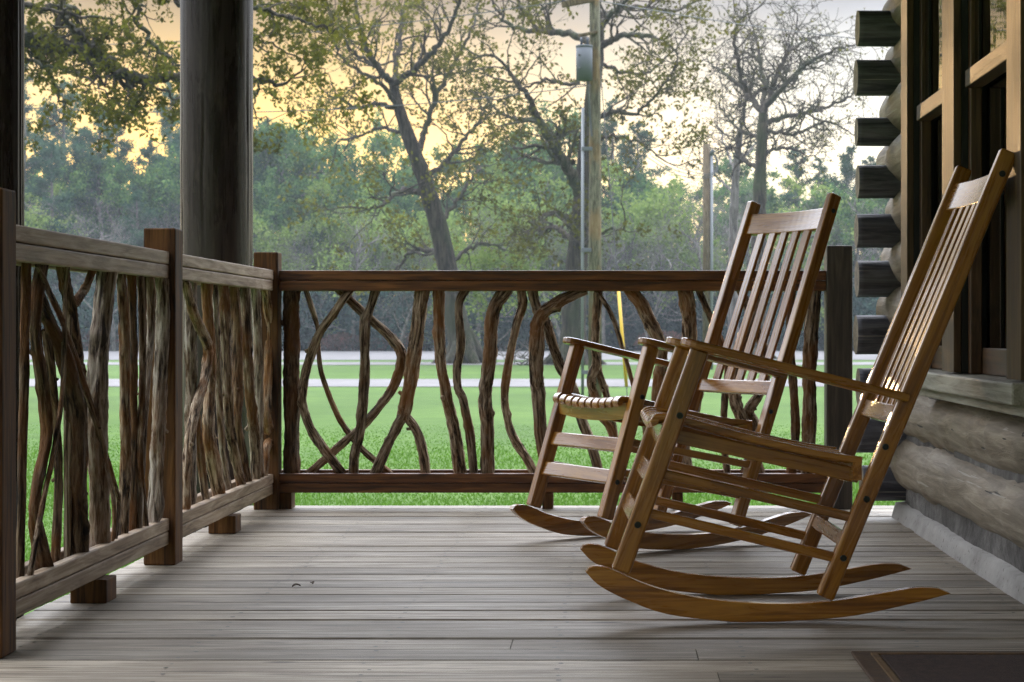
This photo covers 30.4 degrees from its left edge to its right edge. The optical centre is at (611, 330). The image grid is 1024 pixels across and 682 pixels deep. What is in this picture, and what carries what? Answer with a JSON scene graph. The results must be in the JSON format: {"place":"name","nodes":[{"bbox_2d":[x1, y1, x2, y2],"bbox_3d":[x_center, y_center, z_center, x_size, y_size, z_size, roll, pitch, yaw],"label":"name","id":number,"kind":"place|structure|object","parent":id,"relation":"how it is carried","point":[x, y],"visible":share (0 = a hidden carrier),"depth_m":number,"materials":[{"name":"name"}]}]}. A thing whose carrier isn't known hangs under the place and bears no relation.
{"place":"outdoors","nodes":[
{"label":"outdoors","id":0,"kind":"place"},
{"bbox_2d":[30,362,874,364],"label":"sidewalk","id":1,"kind":"structure","parent":0,"point":[497,363],"depth_m":67.52,"materials":[{"name":"concrete"}]},
{"bbox_2d":[29,351,877,359],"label":"road","id":2,"kind":"structure","parent":0,"point":[354,355],"depth_m":88.87,"materials":[{"name":"grey asphalt"}]},
{"bbox_2d":[24,0,890,266],"label":"sky","id":3,"kind":"structure","parent":0,"point":[166,30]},
{"bbox_2d":[24,350,899,614],"bbox_3d":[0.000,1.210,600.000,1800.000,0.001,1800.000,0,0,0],"label":"lawn","id":4,"kind":"structure","parent":0,"point":[427,409],"depth_m":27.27,"materials":[{"name":"green plant"}]},
{"bbox_2d":[0,0,23,620],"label":"porch column","id":5,"kind":"structure","parent":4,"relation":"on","point":[11,94],"depth_m":4.68,"materials":[{"name":"brown wood"}]},
{"bbox_2d":[24,180,141,350],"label":"bare tree","id":6,"kind":"object","parent":4,"relation":"on","point":[112,342],"visible":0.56,"depth_m":107.47,"materials":[{"name":"grey plant"}]},
{"bbox_2d":[24,0,381,155],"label":"oak tree","id":7,"kind":"object","parent":4,"relation":"on","point":[42,44],"visible":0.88,"depth_m":30.99,"materials":[{"name":"green plant"}]},
{"bbox_2d":[180,0,252,536],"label":"porch column","id":8,"kind":"structure","parent":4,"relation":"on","point":[216,129],"depth_m":7.65,"materials":[{"name":"brown wood"}]},
{"bbox_2d":[275,215,358,323],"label":"bare tree","id":9,"kind":"object","parent":4,"relation":"on","point":[297,258],"visible":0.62,"depth_m":109.77,"materials":[{"name":"grey plant"}]},
{"bbox_2d":[324,331,373,350],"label":"azalea bush","id":10,"kind":"object","parent":4,"relation":"on","point":[340,345],"visible":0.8,"depth_m":108.05,"materials":[{"name":"grey plant"}]},
{"bbox_2d":[300,200,408,350],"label":"bare tree","id":11,"kind":"object","parent":4,"relation":"on","point":[357,259],"visible":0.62,"depth_m":108.48,"materials":[{"name":"grey plant"}]},
{"bbox_2d":[265,0,561,363],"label":"oak tree","id":12,"kind":"object","parent":4,"relation":"on","point":[442,250],"visible":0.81,"depth_m":67.78,"materials":[{"name":"green plant"}]},
{"bbox_2d":[366,237,462,343],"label":"bare tree","id":13,"kind":"object","parent":4,"relation":"on","point":[407,319],"visible":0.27,"depth_m":73.37,"materials":[{"name":"grey plant"}]},
{"bbox_2d":[29,379,855,386],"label":"path","id":14,"kind":"structure","parent":4,"relation":"on","point":[435,382],"depth_m":43.00,"materials":[{"name":"concrete"}]},
{"bbox_2d":[426,198,530,342],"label":"bare tree","id":15,"kind":"object","parent":4,"relation":"on","point":[478,324],"visible":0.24,"depth_m":108.79,"materials":[{"name":"grey plant"}]},
{"bbox_2d":[425,200,561,360],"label":"young tree","id":16,"kind":"object","parent":4,"relation":"on","point":[484,261],"visible":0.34,"depth_m":73.06,"materials":[{"name":"green plant"}]},
{"bbox_2d":[485,198,588,341],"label":"bare tree","id":17,"kind":"object","parent":4,"relation":"on","point":[554,322],"visible":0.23,"depth_m":108.55,"materials":[{"name":"grey plant"}]},
{"bbox_2d":[561,0,601,396],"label":"utility pole","id":18,"kind":"object","parent":4,"relation":"on","point":[588,61],"visible":0.92,"depth_m":33.91,"materials":[{"name":"brown wood"}]},
{"bbox_2d":[24,85,591,112],"bbox_3d":[-7.881,-4.239,33.951,15.046,0.628,0.019,0,0,0],"label":"power line","id":19,"kind":"object","parent":18,"relation":"attached to","point":[377,106],"visible":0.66,"depth_m":33.91,"materials":[{"name":"grey metal"}]},
{"bbox_2d":[600,66,627,395],"bbox_3d":[0.027,-1.899,33.500,0.058,6.220,1.138,0,0,-27],"label":"guy wire","id":20,"kind":"object","parent":18,"relation":"attached to","point":[622,333],"visible":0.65,"depth_m":33.26,"materials":[{"name":"yellow metal"}]},
{"bbox_2d":[421,0,746,364],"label":"oak tree","id":21,"kind":"object","parent":4,"relation":"on","point":[571,319],"visible":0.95,"depth_m":64.58,"materials":[{"name":"green plant"}]},
{"bbox_2d":[551,212,659,344],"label":"bare tree","id":22,"kind":"object","parent":4,"relation":"on","point":[612,255],"visible":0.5,"depth_m":108.67,"materials":[{"name":"grey plant"}]},
{"bbox_2d":[605,215,702,349],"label":"bare tree","id":23,"kind":"object","parent":4,"relation":"on","point":[660,292],"visible":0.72,"depth_m":107.98,"materials":[{"name":"grey plant"}]},
{"bbox_2d":[645,144,717,368],"bbox_3d":[2.173,-2.269,58.078,2.273,6.957,0.322,0,0,9],"label":"utility pole","id":24,"kind":"object","parent":4,"relation":"on","point":[708,174],"visible":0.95,"depth_m":57.91,"materials":[{"name":"brown wood"}]},
{"bbox_2d":[646,187,745,329],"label":"bare tree","id":25,"kind":"object","parent":4,"relation":"on","point":[699,253],"visible":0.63,"depth_m":108.70,"materials":[{"name":"grey plant"}]},
{"bbox_2d":[665,49,797,348],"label":"bare tree","id":26,"kind":"object","parent":4,"relation":"on","point":[733,210],"visible":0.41,"depth_m":83.86,"materials":[{"name":"brown plant"}]},
{"bbox_2d":[681,0,887,358],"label":"bare tree","id":27,"kind":"object","parent":4,"relation":"on","point":[764,131],"visible":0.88,"depth_m":78.52,"materials":[{"name":"brown plant"}]},
{"bbox_2d":[853,0,1023,603],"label":"log cabin","id":28,"kind":"object","parent":4,"relation":"on","point":[945,78],"visible":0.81,"depth_m":5.57,"materials":[{"name":"brown wood"}]},
{"bbox_2d":[917,0,941,368],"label":"window","id":29,"kind":"structure","parent":28,"relation":"in","point":[929,108],"depth_m":6.15,"materials":[{"name":"brown wood"}]},
{"bbox_2d":[965,0,1005,376],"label":"window","id":30,"kind":"structure","parent":28,"relation":"in","point":[986,18],"depth_m":5.25,"materials":[{"name":"brown wood"}]},
{"bbox_3d":[-0.085,0.981,2.133,2.730,0.458,10.865,0,0,0],"label":"deck frame","id":31,"kind":"object","parent":4,"relation":"on","visible":0},
{"bbox_2d":[0,506,1023,681],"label":"deck","id":32,"kind":"structure","parent":31,"relation":"on","point":[448,594],"depth_m":4.69,"materials":[{"name":"grey wood"}]},
{"bbox_2d":[0,188,281,657],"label":"side railing","id":33,"kind":"object","parent":32,"relation":"on","point":[161,508],"visible":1,"depth_m":5.25,"materials":[{"name":"brown wood"}]},
{"bbox_2d":[279,245,852,508],"bbox_3d":[-0.186,0.187,7.478,2.278,1.044,0.115,0,0,0],"label":"end railing","id":34,"kind":"object","parent":32,"relation":"on","point":[835,286],"visible":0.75,"depth_m":7.46,"materials":[{"name":"brown wood"}]},
{"bbox_2d":[509,193,840,549],"bbox_3d":[0.221,0.127,6.346,1.054,1.152,0.558,-3,1,-31],"label":"rocking chair","id":35,"kind":"object","parent":32,"relation":"on","point":[625,411],"visible":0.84,"depth_m":6.34,"materials":[{"name":"brown wood"}]},
{"bbox_2d":[580,148,1013,621],"bbox_3d":[0.452,0.133,4.805,1.054,1.152,0.558,0,0,-3],"label":"rocking chair","id":36,"kind":"object","parent":32,"relation":"on","point":[890,389],"visible":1,"depth_m":4.59,"materials":[{"name":"brown wood"}]},
{"bbox_2d":[851,651,1023,681],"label":"doormat","id":37,"kind":"object","parent":32,"relation":"on","point":[941,666],"visible":1,"depth_m":3.90,"materials":[{"name":"brown fabric"}]},
{"label":"woodland ground","id":38,"kind":"structure","parent":0,"visible":0},
{"bbox_2d":[24,63,65,224],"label":"pine tree","id":39,"kind":"object","parent":38,"relation":"on","point":[32,163],"visible":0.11,"depth_m":115.83,"materials":[{"name":"green plant"}]},
{"bbox_2d":[24,137,83,308],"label":"pine tree","id":40,"kind":"object","parent":38,"relation":"on","point":[50,172],"visible":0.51,"depth_m":112.20,"materials":[{"name":"green plant"}]},
{"bbox_2d":[24,179,95,334],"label":"young tree","id":41,"kind":"object","parent":38,"relation":"on","point":[31,217],"visible":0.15,"depth_m":111.81,"materials":[{"name":"green plant"}]},
{"bbox_2d":[24,164,104,290],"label":"woodland tree","id":42,"kind":"object","parent":38,"relation":"on","point":[80,184],"visible":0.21,"depth_m":116.15,"materials":[{"name":"green plant"}]},
{"bbox_2d":[26,78,108,207],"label":"pine tree","id":43,"kind":"object","parent":38,"relation":"on","point":[60,134],"visible":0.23,"depth_m":123.63,"materials":[{"name":"green plant"}]},
{"bbox_2d":[45,126,104,283],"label":"pine tree","id":44,"kind":"object","parent":38,"relation":"on","point":[75,157],"visible":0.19,"depth_m":118.08,"materials":[{"name":"green plant"}]},
{"bbox_2d":[42,284,138,350],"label":"evergreen shrub","id":45,"kind":"object","parent":38,"relation":"on","point":[90,293],"visible":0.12,"depth_m":109.23,"materials":[{"name":"green plant"}]},
{"bbox_2d":[48,107,142,278],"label":"pine tree","id":46,"kind":"object","parent":38,"relation":"on","point":[99,156],"visible":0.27,"depth_m":117.44,"materials":[{"name":"green plant"}]},
{"bbox_2d":[85,120,148,243],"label":"pine tree","id":47,"kind":"object","parent":38,"relation":"on","point":[124,148],"visible":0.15,"depth_m":119.80,"materials":[{"name":"green plant"}]},
{"bbox_2d":[69,146,178,287],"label":"woodland tree","id":48,"kind":"object","parent":38,"relation":"on","point":[118,174],"visible":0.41,"depth_m":116.02,"materials":[{"name":"green plant"}]},
{"bbox_2d":[93,184,162,291],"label":"pine tree","id":49,"kind":"object","parent":38,"relation":"on","point":[136,193],"visible":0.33,"depth_m":112.76,"materials":[{"name":"green plant"}]},
{"bbox_2d":[128,137,165,233],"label":"pine tree","id":50,"kind":"object","parent":38,"relation":"on","point":[148,150],"visible":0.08,"depth_m":121.76,"materials":[{"name":"green plant"}]},
{"bbox_2d":[133,82,179,180],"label":"pine tree","id":51,"kind":"object","parent":38,"relation":"on","point":[166,124],"visible":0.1,"depth_m":125.85,"materials":[{"name":"green plant"}]},
{"bbox_2d":[144,126,279,246],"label":"pine tree","id":52,"kind":"object","parent":38,"relation":"on","point":[176,135],"visible":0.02,"depth_m":117.56,"materials":[{"name":"green plant"}]},
{"bbox_2d":[151,144,303,248],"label":"woodland tree","id":53,"kind":"object","parent":38,"relation":"on","point":[263,200],"visible":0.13,"depth_m":115.75,"materials":[{"name":"green plant"}]},
{"bbox_2d":[253,166,279,251],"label":"woodland tree","id":54,"kind":"object","parent":38,"relation":"on","point":[258,185],"visible":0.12,"depth_m":116.56,"materials":[{"name":"green plant"}]},
{"bbox_2d":[253,155,313,238],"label":"woodland tree","id":55,"kind":"object","parent":38,"relation":"on","point":[291,192],"visible":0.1,"depth_m":120.30,"materials":[{"name":"green plant"}]},
{"bbox_2d":[253,209,331,305],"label":"young tree","id":56,"kind":"object","parent":38,"relation":"on","point":[258,243],"visible":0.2,"depth_m":112.17,"materials":[{"name":"green plant"}]},
{"bbox_2d":[253,119,360,264],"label":"woodland tree","id":57,"kind":"object","parent":38,"relation":"on","point":[272,158],"visible":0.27,"depth_m":120.58,"materials":[{"name":"green plant"}]},
{"bbox_2d":[282,291,342,350],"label":"evergreen shrub","id":58,"kind":"object","parent":38,"relation":"on","point":[303,305],"visible":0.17,"depth_m":109.65,"materials":[{"name":"green plant"}]},
{"bbox_2d":[272,128,365,251],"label":"woodland tree","id":59,"kind":"object","parent":38,"relation":"on","point":[346,155],"visible":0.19,"depth_m":122.65,"materials":[{"name":"green plant"}]},
{"bbox_2d":[253,157,386,306],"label":"woodland tree","id":60,"kind":"object","parent":38,"relation":"on","point":[288,211],"visible":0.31,"depth_m":113.51,"materials":[{"name":"green plant"}]},
{"bbox_2d":[272,110,381,257],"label":"woodland tree","id":61,"kind":"object","parent":38,"relation":"on","point":[302,140],"visible":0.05,"depth_m":128.31,"materials":[{"name":"green plant"}]},
{"bbox_2d":[253,168,405,313],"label":"young tree","id":62,"kind":"object","parent":38,"relation":"on","point":[310,189],"visible":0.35,"depth_m":111.31,"materials":[{"name":"green plant"}]},
{"bbox_2d":[276,214,388,334],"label":"young tree","id":63,"kind":"object","parent":38,"relation":"on","point":[305,232],"visible":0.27,"depth_m":111.21,"materials":[{"name":"green plant"}]},
{"bbox_2d":[282,291,389,350],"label":"evergreen shrub","id":64,"kind":"object","parent":38,"relation":"on","point":[324,311],"visible":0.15,"depth_m":108.96,"materials":[{"name":"green plant"}]},
{"bbox_2d":[314,226,393,337],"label":"young tree","id":65,"kind":"object","parent":38,"relation":"on","point":[373,266],"visible":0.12,"depth_m":111.29,"materials":[{"name":"green plant"}]},
{"bbox_2d":[305,108,429,228],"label":"woodland tree","id":66,"kind":"object","parent":38,"relation":"on","point":[395,140],"visible":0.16,"depth_m":126.92,"materials":[{"name":"green plant"}]},
{"bbox_2d":[305,176,433,327],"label":"young tree","id":67,"kind":"object","parent":38,"relation":"on","point":[370,233],"visible":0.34,"depth_m":110.51,"materials":[{"name":"green plant"}]},
{"bbox_2d":[312,267,446,350],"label":"evergreen shrub","id":68,"kind":"object","parent":38,"relation":"on","point":[375,333],"visible":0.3,"depth_m":108.20,"materials":[{"name":"green plant"}]},
{"bbox_2d":[335,160,424,294],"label":"woodland tree","id":69,"kind":"object","parent":38,"relation":"on","point":[401,207],"visible":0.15,"depth_m":126.85,"materials":[{"name":"green plant"}]},
{"bbox_2d":[359,216,436,350],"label":"young tree","id":70,"kind":"object","parent":38,"relation":"on","point":[415,256],"visible":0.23,"depth_m":110.92,"materials":[{"name":"green plant"}]},
{"bbox_2d":[382,295,485,350],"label":"evergreen shrub","id":71,"kind":"object","parent":38,"relation":"on","point":[428,329],"visible":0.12,"depth_m":109.50,"materials":[{"name":"green plant"}]},
{"bbox_2d":[408,175,511,339],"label":"young tree","id":72,"kind":"object","parent":38,"relation":"on","point":[453,219],"visible":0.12,"depth_m":112.58,"materials":[{"name":"green plant"}]},
{"bbox_2d":[402,291,530,349],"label":"evergreen shrub","id":73,"kind":"object","parent":38,"relation":"on","point":[502,329],"visible":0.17,"depth_m":109.31,"materials":[{"name":"green plant"}]},
{"bbox_2d":[395,134,553,268],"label":"woodland tree","id":74,"kind":"object","parent":38,"relation":"on","point":[437,158],"visible":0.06,"depth_m":126.80,"materials":[{"name":"green plant"}]},
{"bbox_2d":[389,150,567,349],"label":"young tree","id":75,"kind":"object","parent":38,"relation":"on","point":[502,194],"visible":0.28,"depth_m":110.33,"materials":[{"name":"green plant"}]},
{"bbox_2d":[449,136,570,252],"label":"woodland tree","id":76,"kind":"object","parent":38,"relation":"on","point":[514,155],"visible":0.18,"depth_m":121.93,"materials":[{"name":"green plant"}]},
{"bbox_2d":[466,293,560,350],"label":"evergreen shrub","id":77,"kind":"object","parent":38,"relation":"on","point":[507,340],"visible":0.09,"depth_m":110.69,"materials":[{"name":"green plant"}]},
{"bbox_2d":[494,138,572,269],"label":"woodland tree","id":78,"kind":"object","parent":38,"relation":"on","point":[557,174],"visible":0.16,"depth_m":117.48,"materials":[{"name":"green plant"}]},
{"bbox_2d":[472,163,618,345],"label":"young tree","id":79,"kind":"object","parent":38,"relation":"on","point":[552,183],"visible":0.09,"depth_m":112.47,"materials":[{"name":"green plant"}]},
{"bbox_2d":[484,269,623,350],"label":"evergreen shrub","id":80,"kind":"object","parent":38,"relation":"on","point":[522,328],"visible":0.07,"depth_m":110.26,"materials":[{"name":"green plant"}]},
{"bbox_2d":[469,94,654,268],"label":"woodland tree","id":81,"kind":"object","parent":38,"relation":"on","point":[566,138],"visible":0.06,"depth_m":125.08,"materials":[{"name":"green plant"}]},
{"bbox_2d":[496,206,645,315],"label":"young tree","id":82,"kind":"object","parent":38,"relation":"on","point":[555,248],"visible":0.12,"depth_m":110.41,"materials":[{"name":"green plant"}]},
{"bbox_2d":[521,291,640,350],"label":"evergreen shrub","id":83,"kind":"object","parent":38,"relation":"on","point":[607,336],"visible":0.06,"depth_m":111.16,"materials":[{"name":"green plant"}]},
{"bbox_2d":[564,209,672,349],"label":"bare tree","id":84,"kind":"object","parent":38,"relation":"on","point":[625,257],"visible":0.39,"depth_m":110.42,"materials":[{"name":"grey plant"}]},
{"bbox_2d":[601,96,648,269],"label":"pine tree","id":85,"kind":"object","parent":38,"relation":"on","point":[610,128],"visible":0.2,"depth_m":123.78,"materials":[{"name":"green plant"}]},
{"bbox_2d":[545,148,720,328],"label":"young tree","id":86,"kind":"object","parent":38,"relation":"on","point":[647,209],"visible":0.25,"depth_m":111.66,"materials":[{"name":"green plant"}]},
{"bbox_2d":[586,266,699,350],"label":"evergreen shrub","id":87,"kind":"object","parent":38,"relation":"on","point":[629,341],"visible":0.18,"depth_m":110.56,"materials":[{"name":"green plant"}]},
{"bbox_2d":[605,119,682,261],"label":"pine tree","id":88,"kind":"object","parent":38,"relation":"on","point":[631,153],"visible":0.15,"depth_m":129.77,"materials":[{"name":"green plant"}]},
{"bbox_2d":[602,171,696,266],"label":"woodland tree","id":89,"kind":"object","parent":38,"relation":"on","point":[646,182],"visible":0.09,"depth_m":126.27,"materials":[{"name":"green plant"}]},
{"bbox_2d":[613,292,700,349],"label":"evergreen shrub","id":90,"kind":"object","parent":38,"relation":"on","point":[642,326],"visible":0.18,"depth_m":110.97,"materials":[{"name":"green plant"}]},
{"bbox_2d":[601,168,727,321],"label":"young tree","id":91,"kind":"object","parent":38,"relation":"on","point":[673,190],"visible":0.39,"depth_m":110.36,"materials":[{"name":"green plant"}]},
{"bbox_2d":[633,180,716,327],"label":"tree","id":92,"kind":"object","parent":38,"relation":"on","point":[674,227],"visible":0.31,"depth_m":111.95,"materials":[{"name":"green plant"}]},
{"bbox_2d":[622,202,745,326],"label":"young tree","id":93,"kind":"object","parent":38,"relation":"on","point":[715,242],"visible":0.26,"depth_m":110.64,"materials":[{"name":"green plant"}]},
{"bbox_2d":[634,174,742,292],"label":"woodland tree","id":94,"kind":"object","parent":38,"relation":"on","point":[700,193],"visible":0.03,"depth_m":119.57,"materials":[{"name":"green plant"}]},
{"bbox_2d":[623,168,774,291],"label":"tree","id":95,"kind":"object","parent":38,"relation":"on","point":[698,238],"visible":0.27,"depth_m":116.08,"materials":[{"name":"green plant"}]},
{"bbox_2d":[679,291,786,349],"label":"evergreen shrub","id":96,"kind":"object","parent":38,"relation":"on","point":[699,330],"visible":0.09,"depth_m":109.32,"materials":[{"name":"green plant"}]},
{"bbox_2d":[680,176,790,296],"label":"tree","id":97,"kind":"object","parent":38,"relation":"on","point":[747,255],"visible":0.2,"depth_m":110.59,"materials":[{"name":"green plant"}]},
{"bbox_2d":[690,141,804,260],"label":"woodland tree","id":98,"kind":"object","parent":38,"relation":"on","point":[723,168],"visible":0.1,"depth_m":134.95,"materials":[{"name":"green plant"}]},
{"bbox_2d":[694,183,803,293],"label":"woodland tree","id":99,"kind":"object","parent":38,"relation":"on","point":[771,202],"visible":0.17,"depth_m":123.37,"materials":[{"name":"green plant"}]},
{"bbox_2d":[769,145,813,269],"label":"pine tree","id":100,"kind":"object","parent":38,"relation":"on","point":[797,174],"visible":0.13,"depth_m":125.78,"materials":[{"name":"green plant"}]},
{"bbox_2d":[744,167,853,349],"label":"young tree","id":101,"kind":"object","parent":38,"relation":"on","point":[797,186],"visible":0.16,"depth_m":111.89,"materials":[{"name":"green plant"}]},
{"bbox_2d":[800,156,841,269],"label":"pine tree","id":102,"kind":"object","parent":38,"relation":"on","point":[821,168],"visible":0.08,"depth_m":117.94,"materials":[{"name":"green plant"}]},
{"bbox_2d":[783,183,884,296],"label":"woodland tree","id":103,"kind":"object","parent":38,"relation":"on","point":[845,213],"visible":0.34,"depth_m":113.56,"materials":[{"name":"green plant"}]},
{"bbox_2d":[812,144,873,269],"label":"pine tree","id":104,"kind":"object","parent":38,"relation":"on","point":[846,165],"visible":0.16,"depth_m":121.34,"materials":[{"name":"green plant"}]},
{"bbox_2d":[819,272,878,339],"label":"evergreen shrub","id":105,"kind":"object","parent":38,"relation":"on","point":[873,300],"visible":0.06,"depth_m":109.47,"materials":[{"name":"green plant"}]},
{"bbox_2d":[820,171,883,332],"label":"bare tree","id":106,"kind":"object","parent":38,"relation":"on","point":[858,250],"visible":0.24,"depth_m":113.10,"materials":[{"name":"grey plant"}]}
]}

